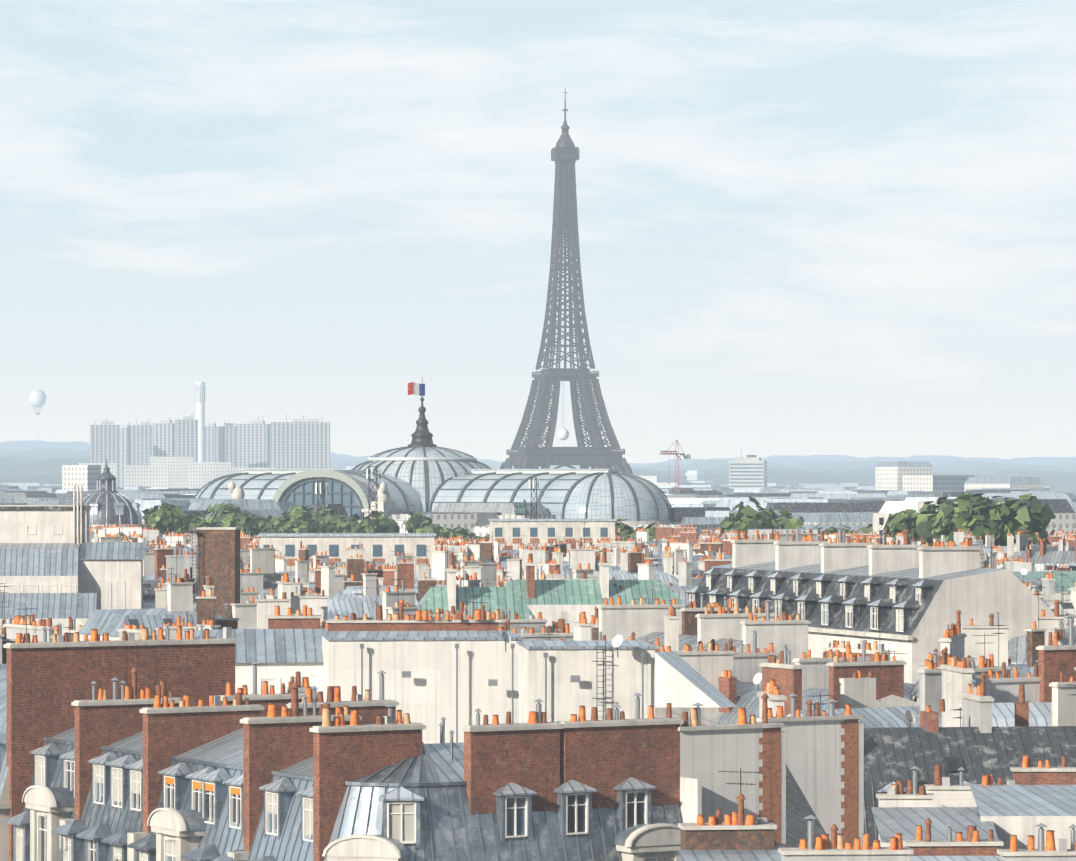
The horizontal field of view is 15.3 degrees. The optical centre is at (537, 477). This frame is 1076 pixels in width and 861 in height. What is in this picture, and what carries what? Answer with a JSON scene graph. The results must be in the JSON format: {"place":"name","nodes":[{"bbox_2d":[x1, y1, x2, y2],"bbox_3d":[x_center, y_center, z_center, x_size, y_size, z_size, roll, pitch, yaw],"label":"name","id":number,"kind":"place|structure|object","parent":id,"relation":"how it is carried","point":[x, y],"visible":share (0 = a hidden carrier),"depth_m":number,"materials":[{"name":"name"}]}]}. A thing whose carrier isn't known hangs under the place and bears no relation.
{"place":"outdoors","nodes":[
{"label":"outdoors","id":0,"kind":"place"},
{"bbox_2d":[0,599,1075,860],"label":"roofs","id":1,"kind":"structure","parent":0,"point":[456,673],"depth_m":187.11,"materials":[{"name":"paint"}]},
{"bbox_2d":[0,440,1075,495],"bbox_3d":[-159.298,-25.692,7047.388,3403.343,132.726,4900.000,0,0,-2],"label":"hills","id":2,"kind":"structure","parent":0,"point":[23,462],"depth_m":7063.44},
{"bbox_2d":[0,0,1075,463],"label":"sky","id":3,"kind":"structure","parent":0,"point":[806,227],"materials":[{"name":"blue"}]},
{"label":"ground","id":4,"kind":"structure","parent":0,"visible":0},
{"bbox_2d":[29,389,45,454],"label":"hot-air balloon","id":5,"kind":"object","parent":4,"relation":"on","point":[37,398],"visible":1,"depth_m":5315.53,"materials":[{"name":"white fabric"}]},
{"bbox_2d":[75,458,145,527],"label":"domed building","id":6,"kind":"structure","parent":4,"relation":"on","point":[108,503],"depth_m":1316.67,"materials":[{"name":"metal"}]},
{"bbox_2d":[195,382,204,461],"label":"chimney tower","id":7,"kind":"structure","parent":4,"relation":"on","point":[200,399],"depth_m":4366.78,"materials":[{"name":"white concrete"}]},
{"bbox_2d":[79,414,329,488],"bbox_3d":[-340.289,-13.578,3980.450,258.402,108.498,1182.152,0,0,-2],"label":"apartment blocks","id":8,"kind":"structure","parent":4,"relation":"on","point":[164,454],"depth_m":4191.89,"materials":[{"name":"concrete"}]},
{"bbox_2d":[3,624,785,860],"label":"apartment buildings","id":9,"kind":"structure","parent":4,"relation":"on","point":[128,747],"depth_m":164.24,"materials":[{"name":"brick"}]},
{"bbox_2d":[135,526,715,541],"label":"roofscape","id":10,"kind":"object","parent":4,"relation":"on","point":[705,530],"depth_m":1180.69,"materials":[{"name":"metal"}]},
{"bbox_2d":[194,391,671,528],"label":"glass-roofed exhibition hall","id":11,"kind":"structure","parent":4,"relation":"on","point":[421,472],"depth_m":1404.91,"materials":[{"name":"glass"}]},
{"bbox_2d":[408,382,424,395],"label":"flag","id":12,"kind":"object","parent":11,"relation":"attached to","point":[414,388],"visible":0.98,"depth_m":1445.64,"materials":[{"name":"multicoloured fabric"}]},
{"bbox_2d":[0,466,1075,726],"bbox_3d":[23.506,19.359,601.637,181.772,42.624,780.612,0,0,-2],"label":"buildings","id":13,"kind":"structure","parent":4,"relation":"on","point":[914,604],"depth_m":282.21,"materials":[{"name":"paint"}]},
{"bbox_2d":[0,600,1075,846],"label":"buildings","id":14,"kind":"structure","parent":4,"relation":"on","point":[868,684],"depth_m":224.07,"materials":[{"name":"metal"}]},
{"bbox_2d":[0,461,1075,536],"bbox_3d":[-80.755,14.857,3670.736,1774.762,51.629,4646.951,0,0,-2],"label":"city","id":15,"kind":"object","parent":4,"relation":"on","point":[898,486],"visible":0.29,"depth_m":1529.67,"materials":[{"name":"stone"}]},
{"bbox_2d":[3,551,1075,624],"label":"buildings","id":16,"kind":"structure","parent":4,"relation":"on","point":[1067,601],"depth_m":418.12,"materials":[{"name":"paint"}]},
{"bbox_2d":[90,522,1028,554],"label":"buildings","id":17,"kind":"structure","parent":4,"relation":"on","point":[663,534],"depth_m":892.34,"materials":[{"name":"paint"}]},
{"bbox_2d":[500,91,632,474],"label":"eiffel tower","id":18,"kind":"structure","parent":4,"relation":"on","point":[532,454],"depth_m":2921.46,"materials":[{"name":"metal"}]},
{"bbox_2d":[557,428,568,439],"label":"eiffel ball","id":19,"kind":"object","parent":18,"relation":"attached to","point":[563,434],"visible":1,"depth_m":2891.63,"materials":[{"name":"white"}]},
{"bbox_2d":[90,523,1059,558],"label":"buildings","id":20,"kind":"structure","parent":4,"relation":"on","point":[125,530],"depth_m":781.35,"materials":[{"name":"paint"}]},
{"bbox_2d":[90,523,1074,571],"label":"buildings","id":21,"kind":"structure","parent":4,"relation":"on","point":[482,551],"depth_m":679.50,"materials":[{"name":"paint"}]},
{"bbox_2d":[90,522,1075,591],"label":"buildings","id":22,"kind":"structure","parent":4,"relation":"on","point":[1065,577],"depth_m":505.41,"materials":[{"name":"paint"}]},
{"bbox_2d":[91,519,1075,579],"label":"buildings","id":23,"kind":"structure","parent":4,"relation":"on","point":[1063,552],"depth_m":616.12,"materials":[{"name":"paint"}]},
{"bbox_2d":[91,523,1075,549],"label":"buildings","id":24,"kind":"structure","parent":4,"relation":"on","point":[153,534],"depth_m":858.90,"materials":[{"name":"paint"}]},
{"bbox_2d":[463,526,720,541],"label":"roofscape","id":25,"kind":"object","parent":4,"relation":"on","point":[717,530],"visible":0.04,"depth_m":1087.05,"materials":[{"name":"ceramic"}]},
{"bbox_2d":[142,491,1055,545],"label":"park trees","id":26,"kind":"object","parent":4,"relation":"on","point":[974,513],"visible":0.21,"depth_m":996.18,"materials":[{"name":"green plant"}]},
{"bbox_2d":[143,527,1075,541],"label":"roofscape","id":27,"kind":"object","parent":4,"relation":"on","point":[189,534],"depth_m":1040.98,"materials":[{"name":"metal"}]},
{"bbox_2d":[146,521,1074,545],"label":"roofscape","id":28,"kind":"object","parent":4,"relation":"on","point":[1059,530],"visible":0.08,"depth_m":974.79,"materials":[{"name":"metal"}]},
{"bbox_2d":[659,440,689,490],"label":"tower crane","id":29,"kind":"object","parent":4,"relation":"on","point":[681,456],"visible":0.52,"depth_m":2301.07,"materials":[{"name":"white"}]},
{"bbox_2d":[729,455,766,488],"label":"slab tower","id":30,"kind":"structure","parent":4,"relation":"on","point":[749,471],"depth_m":3605.82,"materials":[{"name":"concrete"}]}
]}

